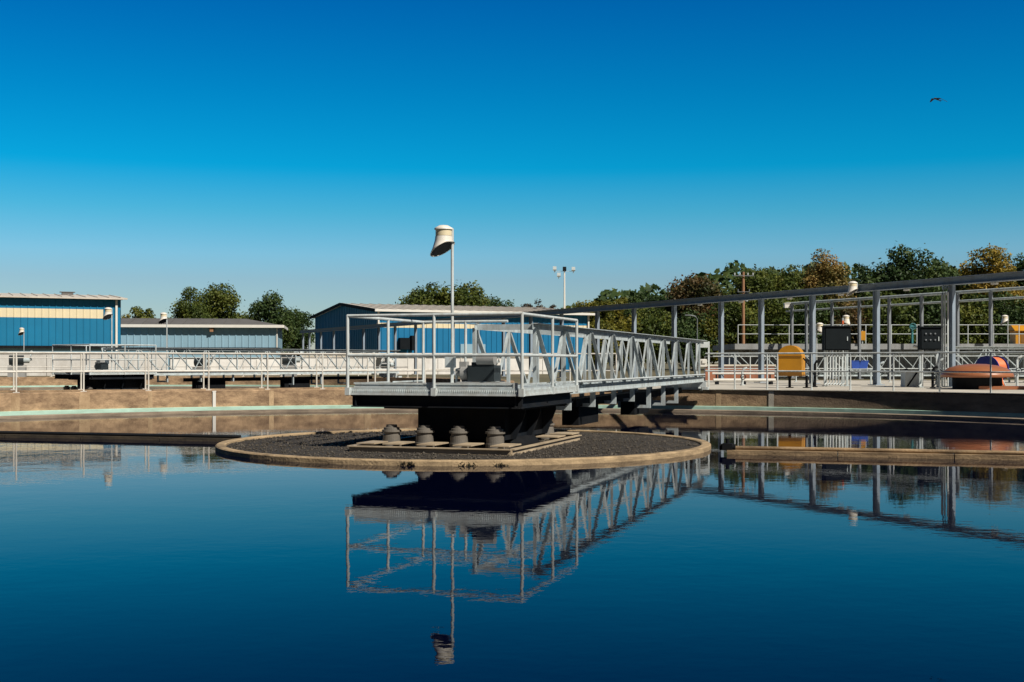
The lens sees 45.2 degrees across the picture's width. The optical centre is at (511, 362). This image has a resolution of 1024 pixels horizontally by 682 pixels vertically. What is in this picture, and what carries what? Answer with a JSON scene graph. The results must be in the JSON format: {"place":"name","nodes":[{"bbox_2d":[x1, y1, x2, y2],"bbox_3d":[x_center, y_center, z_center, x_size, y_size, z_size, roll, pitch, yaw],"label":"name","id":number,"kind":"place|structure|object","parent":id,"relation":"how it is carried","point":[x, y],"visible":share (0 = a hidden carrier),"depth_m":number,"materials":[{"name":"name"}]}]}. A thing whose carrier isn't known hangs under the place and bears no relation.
{"place":"outdoors","nodes":[
{"label":"outdoors","id":0,"kind":"place"},
{"bbox_2d":[0,291,127,350],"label":"metal building","id":1,"kind":"structure","parent":0,"point":[46,322],"depth_m":98.00,"materials":[{"name":"blue metal"}]},
{"bbox_2d":[0,351,168,375],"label":"block wall","id":2,"kind":"structure","parent":0,"point":[4,363],"depth_m":79.83,"materials":[{"name":"white concrete"}]},
{"bbox_2d":[119,318,287,369],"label":"metal shed","id":3,"kind":"structure","parent":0,"point":[240,333],"depth_m":112.16,"materials":[{"name":"blue metal"}]},
{"bbox_2d":[169,356,300,374],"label":"block wall","id":4,"kind":"structure","parent":0,"point":[226,361],"depth_m":83.70,"materials":[{"name":"white concrete"}]},
{"bbox_2d":[310,303,594,371],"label":"metal building","id":5,"kind":"structure","parent":0,"point":[333,316],"depth_m":110.75,"materials":[{"name":"blue metal"}]},
{"bbox_2d":[460,344,484,352],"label":"door","id":6,"kind":"structure","parent":5,"relation":"in","point":[469,346],"depth_m":109.48,"materials":[{"name":"white metal"}]},
{"bbox_2d":[0,363,1023,392],"bbox_3d":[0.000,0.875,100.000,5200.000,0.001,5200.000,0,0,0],"label":"ground","id":7,"kind":"structure","parent":0,"point":[515,378],"depth_m":81.66,"materials":[{"name":"concrete"}]},
{"bbox_2d":[7,350,32,376],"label":"pump unit","id":8,"kind":"object","parent":7,"relation":"on","point":[21,361],"visible":0.75,"depth_m":73.26,"materials":[{"name":"grey metal"}]},
{"bbox_2d":[18,328,24,350],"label":"hooded lamp","id":9,"kind":"object","parent":7,"relation":"on","point":[21,331],"visible":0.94,"depth_m":83.98,"materials":[{"name":"metal"}]},
{"bbox_2d":[129,306,155,317],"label":"tree","id":10,"kind":"object","parent":7,"relation":"on","point":[137,311],"visible":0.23,"depth_m":139.73,"materials":[{"name":"green plant"}]},
{"bbox_2d":[167,286,211,318],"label":"tree","id":11,"kind":"object","parent":7,"relation":"on","point":[186,308],"visible":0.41,"depth_m":137.23,"materials":[{"name":"green plant"}]},
{"bbox_2d":[192,355,214,375],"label":"pump unit","id":12,"kind":"object","parent":7,"relation":"on","point":[199,364],"visible":0.38,"depth_m":75.27,"materials":[{"name":"grey metal"}]},
{"bbox_2d":[197,282,244,318],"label":"tree","id":13,"kind":"object","parent":7,"relation":"on","point":[223,304],"visible":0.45,"depth_m":140.54,"materials":[{"name":"green plant"}]},
{"bbox_2d":[0,376,513,392],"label":"clarifier tank","id":14,"kind":"object","parent":7,"relation":"on","point":[52,382],"visible":0.21,"depth_m":68.01,"materials":[{"name":"beige concrete"}]},
{"bbox_2d":[0,388,191,389],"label":"water","id":15,"kind":"structure","parent":14,"relation":"in","point":[70,389],"depth_m":66.69,"materials":[{"name":"blue liquid"}]},
{"bbox_2d":[0,357,407,376],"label":"tank railing","id":16,"kind":"object","parent":14,"relation":"on","point":[243,366],"visible":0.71,"depth_m":69.51,"materials":[{"name":"grey metal"}]},
{"bbox_2d":[245,289,298,352],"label":"tree","id":17,"kind":"object","parent":7,"relation":"on","point":[266,309],"visible":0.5,"depth_m":133.30,"materials":[{"name":"green plant"}]},
{"bbox_2d":[280,351,302,375],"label":"pump unit","id":18,"kind":"object","parent":7,"relation":"on","point":[285,361],"visible":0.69,"depth_m":76.73,"materials":[{"name":"grey metal"}]},
{"bbox_2d":[282,306,314,355],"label":"tree","id":19,"kind":"object","parent":7,"relation":"on","point":[301,322],"visible":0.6,"depth_m":137.07,"materials":[{"name":"green plant"}]},
{"bbox_2d":[380,358,394,368],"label":"pump unit","id":20,"kind":"object","parent":7,"relation":"on","point":[383,365],"visible":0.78,"depth_m":77.85,"materials":[{"name":"grey metal"}]},
{"bbox_2d":[302,355,547,374],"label":"block wall","id":21,"kind":"structure","parent":7,"relation":"on","point":[402,363],"depth_m":88.85,"materials":[{"name":"concrete"}]},
{"bbox_2d":[398,281,454,305],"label":"tree","id":22,"kind":"object","parent":7,"relation":"on","point":[429,296],"visible":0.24,"depth_m":163.31,"materials":[{"name":"green plant"}]},
{"bbox_2d":[438,280,490,305],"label":"tree","id":23,"kind":"object","parent":7,"relation":"on","point":[463,295],"visible":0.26,"depth_m":162.80,"materials":[{"name":"green plant"}]},
{"bbox_2d":[484,294,514,306],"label":"tree","id":24,"kind":"object","parent":7,"relation":"on","point":[498,303],"visible":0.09,"depth_m":169.78,"materials":[{"name":"green plant"}]},
{"bbox_2d":[0,388,1023,421],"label":"clarifier tank","id":25,"kind":"object","parent":7,"relation":"on","point":[972,405],"visible":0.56,"depth_m":34.41,"materials":[{"name":"beige concrete"}]},
{"bbox_2d":[0,431,240,441],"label":"trough wall","id":26,"kind":"structure","parent":25,"relation":"attached to","point":[118,436],"depth_m":22.65,"materials":[{"name":"concrete"}]},
{"bbox_2d":[212,391,215,406],"bbox_3d":[-8.618,1.067,35.558,0.110,0.485,0.040,0,0,-27],"label":"gauge board","id":27,"kind":"object","parent":25,"relation":"attached to","point":[214,398],"visible":1,"depth_m":35.55,"materials":[{"name":"white plastic"}]},
{"bbox_2d":[0,352,616,392],"bbox_3d":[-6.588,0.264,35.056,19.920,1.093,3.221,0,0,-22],"label":"tank railing","id":28,"kind":"object","parent":25,"relation":"on","point":[209,370],"visible":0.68,"depth_m":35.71,"materials":[{"name":"grey metal"}]},
{"bbox_2d":[0,411,1023,681],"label":"water","id":29,"kind":"structure","parent":25,"relation":"in","point":[162,561],"depth_m":8.85,"materials":[{"name":"blue liquid"}]},
{"bbox_2d":[215,429,710,465],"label":"gravel island","id":30,"kind":"structure","parent":29,"relation":"in","point":[589,446],"depth_m":19.09,"materials":[{"name":"gravel"}]},
{"bbox_2d":[347,421,581,455],"bbox_3d":[-0.656,1.195,20.428,2.730,0.400,3.950,0,0,18],"label":"bearing base","id":31,"kind":"object","parent":30,"relation":"on","point":[394,441],"visible":0.76,"depth_m":19.15,"materials":[{"name":"beige metal"}]},
{"bbox_2d":[345,312,708,447],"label":"clarifier bridge","id":32,"kind":"structure","parent":31,"relation":"on","point":[522,413],"depth_m":20.56,"materials":[{"name":"metal"}]},
{"bbox_2d":[430,225,454,382],"bbox_3d":[-1.190,-0.990,21.251,0.455,2.775,0.400,0,0,0],"label":"hooded lamp","id":33,"kind":"object","parent":32,"relation":"on","point":[444,242],"visible":0.97,"depth_m":21.23,"materials":[{"name":"metal"}]},
{"bbox_2d":[456,353,509,382],"bbox_3d":[-0.515,0.123,20.144,0.835,0.550,0.500,0,0,18],"label":"drive motor","id":34,"kind":"object","parent":32,"relation":"on","point":[481,369],"visible":0.83,"depth_m":19.98,"materials":[{"name":"paint"}]},
{"bbox_2d":[705,351,1023,392],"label":"tank railing","id":35,"kind":"object","parent":25,"relation":"on","point":[850,371],"visible":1,"depth_m":34.40,"materials":[{"name":"metal"}]},
{"bbox_2d":[719,439,1023,459],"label":"trough wall","id":36,"kind":"structure","parent":25,"relation":"attached to","point":[731,448],"depth_m":18.45,"materials":[{"name":"brown concrete"}]},
{"bbox_2d":[553,266,574,308],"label":"floodlight mast","id":37,"kind":"object","parent":7,"relation":"on","point":[564,270],"visible":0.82,"depth_m":117.89,"materials":[{"name":"metal"}]},
{"bbox_2d":[563,300,593,321],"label":"tree","id":38,"kind":"object","parent":7,"relation":"on","point":[585,304],"visible":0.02,"depth_m":137.28,"materials":[{"name":"green plant"}]},
{"bbox_2d":[589,319,610,366],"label":"bush","id":39,"kind":"object","parent":7,"relation":"on","point":[601,343],"visible":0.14,"depth_m":121.02,"materials":[{"name":"green plant"}]},
{"bbox_2d":[587,298,619,367],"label":"tree","id":40,"kind":"object","parent":7,"relation":"on","point":[605,315],"visible":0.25,"depth_m":134.91,"materials":[{"name":"green plant"}]},
{"bbox_2d":[591,314,647,370],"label":"bush","id":41,"kind":"object","parent":7,"relation":"on","point":[621,326],"visible":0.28,"depth_m":120.92,"materials":[{"name":"green plant"}]},
{"bbox_2d":[612,297,627,369],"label":"tree","id":42,"kind":"object","parent":7,"relation":"on","point":[624,300],"visible":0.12,"depth_m":139.05,"materials":[{"name":"green plant"}]},
{"bbox_2d":[622,292,650,321],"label":"tree","id":43,"kind":"object","parent":7,"relation":"on","point":[637,298],"visible":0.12,"depth_m":133.35,"materials":[{"name":"green plant"}]},
{"bbox_2d":[626,307,680,368],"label":"bush","id":44,"kind":"object","parent":7,"relation":"on","point":[656,324],"visible":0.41,"depth_m":120.69,"materials":[{"name":"green plant"}]},
{"bbox_2d":[645,295,679,369],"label":"tree","id":45,"kind":"object","parent":7,"relation":"on","point":[666,308],"visible":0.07,"depth_m":137.44,"materials":[{"name":"green plant"}]},
{"bbox_2d":[665,308,717,370],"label":"bush","id":46,"kind":"object","parent":7,"relation":"on","point":[686,328],"visible":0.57,"depth_m":120.65,"materials":[{"name":"green plant"}]},
{"bbox_2d":[664,272,725,322],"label":"tree","id":47,"kind":"object","parent":7,"relation":"on","point":[694,287],"visible":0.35,"depth_m":135.13,"materials":[{"name":"green plant"}]},
{"bbox_2d":[694,316,736,363],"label":"bush","id":48,"kind":"object","parent":7,"relation":"on","point":[712,330],"visible":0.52,"depth_m":120.77,"materials":[{"name":"green plant"}]},
{"bbox_2d":[711,284,736,309],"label":"tree","id":49,"kind":"object","parent":7,"relation":"on","point":[721,289],"visible":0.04,"depth_m":140.05,"materials":[{"name":"green plant"}]},
{"bbox_2d":[705,293,770,360],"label":"bush","id":50,"kind":"object","parent":7,"relation":"on","point":[733,319],"visible":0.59,"depth_m":120.59,"materials":[{"name":"green plant"}]},
{"bbox_2d":[705,364,775,379],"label":"brick wall","id":51,"kind":"structure","parent":7,"relation":"on","point":[737,366],"depth_m":56.85,"materials":[{"name":"brick"}]},
{"bbox_2d":[734,272,753,343],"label":"utility pole","id":52,"kind":"object","parent":7,"relation":"on","point":[743,275],"visible":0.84,"depth_m":91.90,"materials":[{"name":"wood"}]},
{"bbox_2d":[728,264,779,318],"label":"tree","id":53,"kind":"object","parent":7,"relation":"on","point":[755,283],"visible":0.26,"depth_m":132.52,"materials":[{"name":"green plant"}]},
{"bbox_2d":[745,290,801,343],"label":"bush","id":54,"kind":"object","parent":7,"relation":"on","point":[775,309],"visible":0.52,"depth_m":120.19,"materials":[{"name":"green plant"}]},
{"bbox_2d":[762,264,807,315],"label":"tree","id":55,"kind":"object","parent":7,"relation":"on","point":[790,280],"visible":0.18,"depth_m":135.83,"materials":[{"name":"green plant"}]},
{"bbox_2d":[561,257,1018,361],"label":"wood","id":56,"kind":"object","parent":7,"relation":"on","point":[726,277],"visible":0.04,"depth_m":146.33,"materials":[{"name":"green plant"}]},
{"bbox_2d":[778,295,842,343],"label":"bush","id":57,"kind":"object","parent":7,"relation":"on","point":[823,316],"visible":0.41,"depth_m":120.51,"materials":[{"name":"green plant"}]},
{"bbox_2d":[816,323,822,379],"bbox_3d":[14.537,-0.529,58.000,0.455,2.698,0.400,0,0,0],"label":"hooded lamp","id":58,"kind":"object","parent":7,"relation":"on","point":[818,327],"visible":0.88,"depth_m":57.95,"materials":[{"name":"metal"}]},
{"bbox_2d":[799,248,856,323],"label":"tree","id":59,"kind":"object","parent":7,"relation":"on","point":[832,275],"visible":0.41,"depth_m":135.23,"materials":[{"name":"green plant"}]},
{"bbox_2d":[819,295,872,343],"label":"bush","id":60,"kind":"object","parent":7,"relation":"on","point":[853,315],"visible":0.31,"depth_m":120.70,"materials":[{"name":"green plant"}]},
{"bbox_2d":[843,315,850,325],"bbox_3d":[16.324,-0.749,60.000,0.455,3.138,0.400,0,0,0],"label":"hooded lamp","id":61,"kind":"object","parent":7,"relation":"on","point":[846,319],"visible":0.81,"depth_m":59.86,"materials":[{"name":"paint"}]},
{"bbox_2d":[848,264,887,308],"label":"tree","id":62,"kind":"object","parent":7,"relation":"on","point":[864,270],"visible":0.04,"depth_m":138.77,"materials":[{"name":"green plant"}]},
{"bbox_2d":[728,353,1023,378],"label":"clarifier bridge","id":63,"kind":"structure","parent":7,"relation":"on","point":[895,374],"depth_m":63.97,"materials":[{"name":"metal"}]},
{"bbox_2d":[909,323,915,343],"bbox_3d":[21.040,-1.526,64.570,0.360,1.077,0.260,0,0,0],"label":"valve post","id":64,"kind":"object","parent":63,"relation":"on","point":[911,326],"visible":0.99,"depth_m":64.54,"materials":[{"name":"teal metal"}]},
{"bbox_2d":[851,290,918,343],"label":"bush","id":65,"kind":"object","parent":7,"relation":"on","point":[897,318],"visible":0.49,"depth_m":120.08,"materials":[{"name":"green plant"}]},
{"bbox_2d":[854,243,930,339],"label":"tree","id":66,"kind":"object","parent":7,"relation":"on","point":[890,272],"visible":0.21,"depth_m":136.90,"materials":[{"name":"green plant"}]},
{"bbox_2d":[893,289,963,343],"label":"bush","id":67,"kind":"object","parent":7,"relation":"on","point":[932,314],"visible":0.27,"depth_m":120.54,"materials":[{"name":"green plant"}]},
{"bbox_2d":[897,243,961,309],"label":"tree","id":68,"kind":"object","parent":7,"relation":"on","point":[929,272],"visible":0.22,"depth_m":134.27,"materials":[{"name":"green plant"}]},
{"bbox_2d":[944,267,976,343],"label":"tree","id":69,"kind":"object","parent":7,"relation":"on","point":[956,271],"visible":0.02,"depth_m":141.05,"materials":[{"name":"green plant"}]},
{"bbox_2d":[939,288,1001,343],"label":"bush","id":70,"kind":"object","parent":7,"relation":"on","point":[969,314],"visible":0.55,"depth_m":120.69,"materials":[{"name":"green plant"}]},
{"bbox_2d":[956,243,1023,306],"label":"tree","id":71,"kind":"object","parent":7,"relation":"on","point":[991,258],"visible":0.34,"depth_m":133.07,"materials":[{"name":"green plant"}]},
{"bbox_2d":[974,291,1023,343],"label":"bush","id":72,"kind":"object","parent":7,"relation":"on","point":[1004,307],"visible":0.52,"depth_m":120.58,"materials":[{"name":"green plant"}]},
{"bbox_2d":[1000,315,1008,361],"bbox_3d":[25.665,-0.827,64.000,0.455,3.294,0.400,0,0,0],"label":"hooded lamp","id":73,"kind":"object","parent":7,"relation":"on","point":[1004,319],"visible":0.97,"depth_m":63.98,"materials":[{"name":"metal"}]},
{"bbox_2d":[1011,252,1023,310],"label":"tree","id":74,"kind":"object","parent":7,"relation":"on","point":[1020,264],"visible":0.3,"depth_m":135.67,"materials":[{"name":"green plant"}]},
{"bbox_2d":[0,0,1023,382],"label":"sky","id":75,"kind":"structure","parent":0,"point":[314,152],"materials":[{"name":"blue"}]},
{"bbox_2d":[645,380,1023,392],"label":"pavement","id":76,"kind":"structure","parent":0,"point":[855,385],"depth_m":41.70,"materials":[{"name":"concrete"}]},
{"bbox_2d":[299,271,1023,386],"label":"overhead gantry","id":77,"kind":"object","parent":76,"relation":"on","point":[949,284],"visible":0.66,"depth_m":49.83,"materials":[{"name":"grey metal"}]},
{"bbox_2d":[846,281,857,295],"bbox_3d":[12.374,-2.683,44.637,0.455,0.544,0.400,0,0,0],"label":"hooded lamp","id":78,"kind":"object","parent":77,"relation":"attached to","point":[853,287],"visible":1,"depth_m":44.54,"materials":[{"name":"metal"}]},
{"bbox_2d":[696,341,709,387],"bbox_3d":[5.991,0.080,38.550,0.430,1.470,0.240,0,0,0],"label":"equipment frame","id":79,"kind":"object","parent":76,"relation":"on","point":[703,362],"visible":0.61,"depth_m":38.58,"materials":[{"name":"paint"}]},
{"bbox_2d":[740,367,746,384],"bbox_3d":[8.190,0.483,43.466,0.276,0.663,0.240,0,0,0],"label":"standpipe","id":80,"kind":"object","parent":76,"relation":"on","point":[742,377],"visible":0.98,"depth_m":43.47,"materials":[{"name":"metal"}]},
{"bbox_2d":[712,372,775,383],"bbox_3d":[8.607,0.596,45.620,2.300,0.438,0.400,0,0,0],"label":"pipe run","id":81,"kind":"object","parent":76,"relation":"on","point":[716,380],"visible":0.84,"depth_m":45.48,"materials":[{"name":"white paint"}]},
{"bbox_2d":[776,345,813,387],"bbox_3d":[9.120,0.135,39.419,1.182,1.360,0.462,0,0,28],"label":"arched hood","id":82,"kind":"object","parent":76,"relation":"on","point":[791,361],"visible":0.97,"depth_m":39.30,"materials":[{"name":"yellow metal"}]},
{"bbox_2d":[812,359,819,386],"bbox_3d":[10.018,0.358,40.466,0.276,0.913,0.240,0,0,0],"label":"standpipe","id":83,"kind":"object","parent":76,"relation":"on","point":[815,373],"visible":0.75,"depth_m":40.46,"materials":[{"name":"black metal"}]},
{"bbox_2d":[821,326,851,385],"bbox_3d":[11.083,-0.214,41.980,0.960,2.058,0.450,0,0,0],"label":"control cabinet","id":84,"kind":"object","parent":76,"relation":"on","point":[836,338],"visible":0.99,"depth_m":41.83,"materials":[{"name":"metal"}]},
{"bbox_2d":[840,318,843,385],"bbox_3d":[11.463,-0.360,42.600,0.160,2.350,0.160,0,0,0],"label":"slim post","id":85,"kind":"object","parent":76,"relation":"on","point":[843,358],"visible":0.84,"depth_m":42.58,"materials":[{"name":"metal"}]},
{"bbox_2d":[837,368,872,384],"bbox_3d":[12.681,0.521,45.200,1.300,0.588,0.600,0,0,0],"label":"work table","id":86,"kind":"object","parent":76,"relation":"on","point":[870,369],"visible":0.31,"depth_m":45.34,"materials":[{"name":"metal"}]},
{"bbox_2d":[851,361,859,367],"bbox_3d":[12.618,0.081,45.200,0.360,0.288,0.320,0,0,0],"label":"storage bin","id":87,"kind":"object","parent":86,"relation":"on","point":[855,364],"visible":0.85,"depth_m":45.06,"materials":[{"name":"blue plastic"}]},
{"bbox_2d":[859,361,868,367],"bbox_3d":[12.901,0.081,45.200,0.360,0.288,0.320,0,0,0],"label":"storage bin","id":88,"kind":"object","parent":86,"relation":"on","point":[863,364],"visible":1,"depth_m":45.06,"materials":[{"name":"blue plastic"}]},
{"bbox_2d":[704,356,1023,381],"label":"deck railing","id":89,"kind":"object","parent":76,"relation":"on","point":[750,368],"visible":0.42,"depth_m":50.87,"materials":[{"name":"metal"}]},
{"bbox_2d":[783,286,1023,379],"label":"pipe rack","id":90,"kind":"object","parent":76,"relation":"on","point":[921,303],"visible":0.65,"depth_m":58.02,"materials":[{"name":"metal"}]},
{"bbox_2d":[916,326,942,386],"bbox_3d":[13.576,-0.174,39.980,0.765,1.978,0.380,0,0,0],"label":"control cabinet","id":91,"kind":"object","parent":76,"relation":"on","point":[928,337],"visible":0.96,"depth_m":39.84,"materials":[{"name":"metal"}]},
{"bbox_2d":[930,366,937,387],"bbox_3d":[13.386,0.458,38.966,0.276,0.713,0.240,0,0,0],"label":"standpipe","id":92,"kind":"object","parent":76,"relation":"on","point":[933,377],"visible":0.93,"depth_m":38.96,"materials":[{"name":"black metal"}]},
{"bbox_2d":[936,358,943,387],"bbox_3d":[13.853,0.333,39.766,0.276,0.963,0.240,0,0,0],"label":"standpipe","id":93,"kind":"object","parent":76,"relation":"on","point":[941,359],"visible":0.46,"depth_m":39.76,"materials":[{"name":"metal"}]},
{"bbox_2d":[940,346,1023,382],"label":"clarifier bridge","id":94,"kind":"structure","parent":76,"relation":"on","point":[991,348],"depth_m":49.03,"materials":[{"name":"metal"}]},
{"bbox_2d":[940,364,1023,389],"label":"dome cover","id":95,"kind":"object","parent":76,"relation":"on","point":[980,381],"visible":0.95,"depth_m":36.92,"materials":[{"name":"orange metal"}]},
{"bbox_2d":[975,356,1008,385],"bbox_3d":[15.690,0.306,39.495,0.912,1.041,1.530,0,0,-40],"label":"hose reel","id":96,"kind":"object","parent":76,"relation":"on","point":[1000,361],"visible":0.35,"depth_m":39.65,"materials":[{"name":"blue plastic"}]},
{"bbox_2d":[1016,355,1022,385],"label":"standpipe","id":97,"kind":"object","parent":76,"relation":"on","point":[1017,369],"visible":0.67,"depth_m":40.97,"materials":[{"name":"metal"}]},
{"bbox_2d":[713,325,1023,378],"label":"railing","id":98,"kind":"object","parent":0,"point":[752,348],"visible":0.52,"depth_m":66.20,"materials":[{"name":"grey metal"}]},
{"bbox_2d":[861,330,865,343],"bbox_3d":[18.495,-1.337,64.823,0.280,0.700,0.105,0,0,0],"label":"yellow sign","id":99,"kind":"object","parent":98,"relation":"attached to","point":[863,335],"visible":0.82,"depth_m":64.77,"materials":[{"name":"metal"}]},
{"bbox_2d":[899,369,918,386],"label":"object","id":100,"kind":"structure","parent":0,"point":[909,379],"depth_m":40.75,"materials":[{"name":"paint"}]},
{"bbox_2d":[1008,325,1023,343],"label":"yellow shed","id":101,"kind":"structure","parent":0,"point":[1016,334],"depth_m":66.12,"materials":[{"name":"yellow metal"}]},
{"bbox_3d":[-17.600,1.523,53.000,8.320,0.393,8.320,0,0,33],"label":"gravel island","id":102,"kind":"object","parent":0,"visible":0},
{"bbox_2d":[63,385,149,389],"bbox_3d":[-17.592,1.195,52.830,2.730,0.400,3.950,0,0,40],"label":"bearing base","id":103,"kind":"object","parent":102,"relation":"on","point":[76,388],"visible":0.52,"depth_m":52.12,"materials":[{"name":"beige metal"}]},
{"bbox_2d":[52,344,401,389],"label":"clarifier bridge","id":104,"kind":"structure","parent":103,"relation":"on","point":[111,380],"depth_m":55.87,"materials":[{"name":"metal"}]},
{"bbox_2d":[94,360,107,369],"bbox_3d":[-17.566,0.123,52.515,0.835,0.550,0.500,0,0,40],"label":"drive motor","id":105,"kind":"object","parent":104,"relation":"on","point":[100,365],"visible":0.82,"depth_m":52.32,"materials":[{"name":"paint"}]},
{"bbox_2d":[103,307,112,369],"bbox_3d":[-17.256,-0.977,52.500,0.455,2.755,0.400,0,0,0],"label":"hooded lamp","id":106,"kind":"object","parent":104,"relation":"on","point":[108,314],"visible":0.95,"depth_m":52.48,"materials":[{"name":"metal"}]},
{"bbox_2d":[158,312,168,379],"bbox_3d":[-16.169,-0.755,57.000,0.455,3.130,0.400,0,0,0],"label":"hooded lamp","id":107,"kind":"object","parent":104,"relation":"on","point":[163,318],"visible":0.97,"depth_m":56.98,"materials":[{"name":"metal"}]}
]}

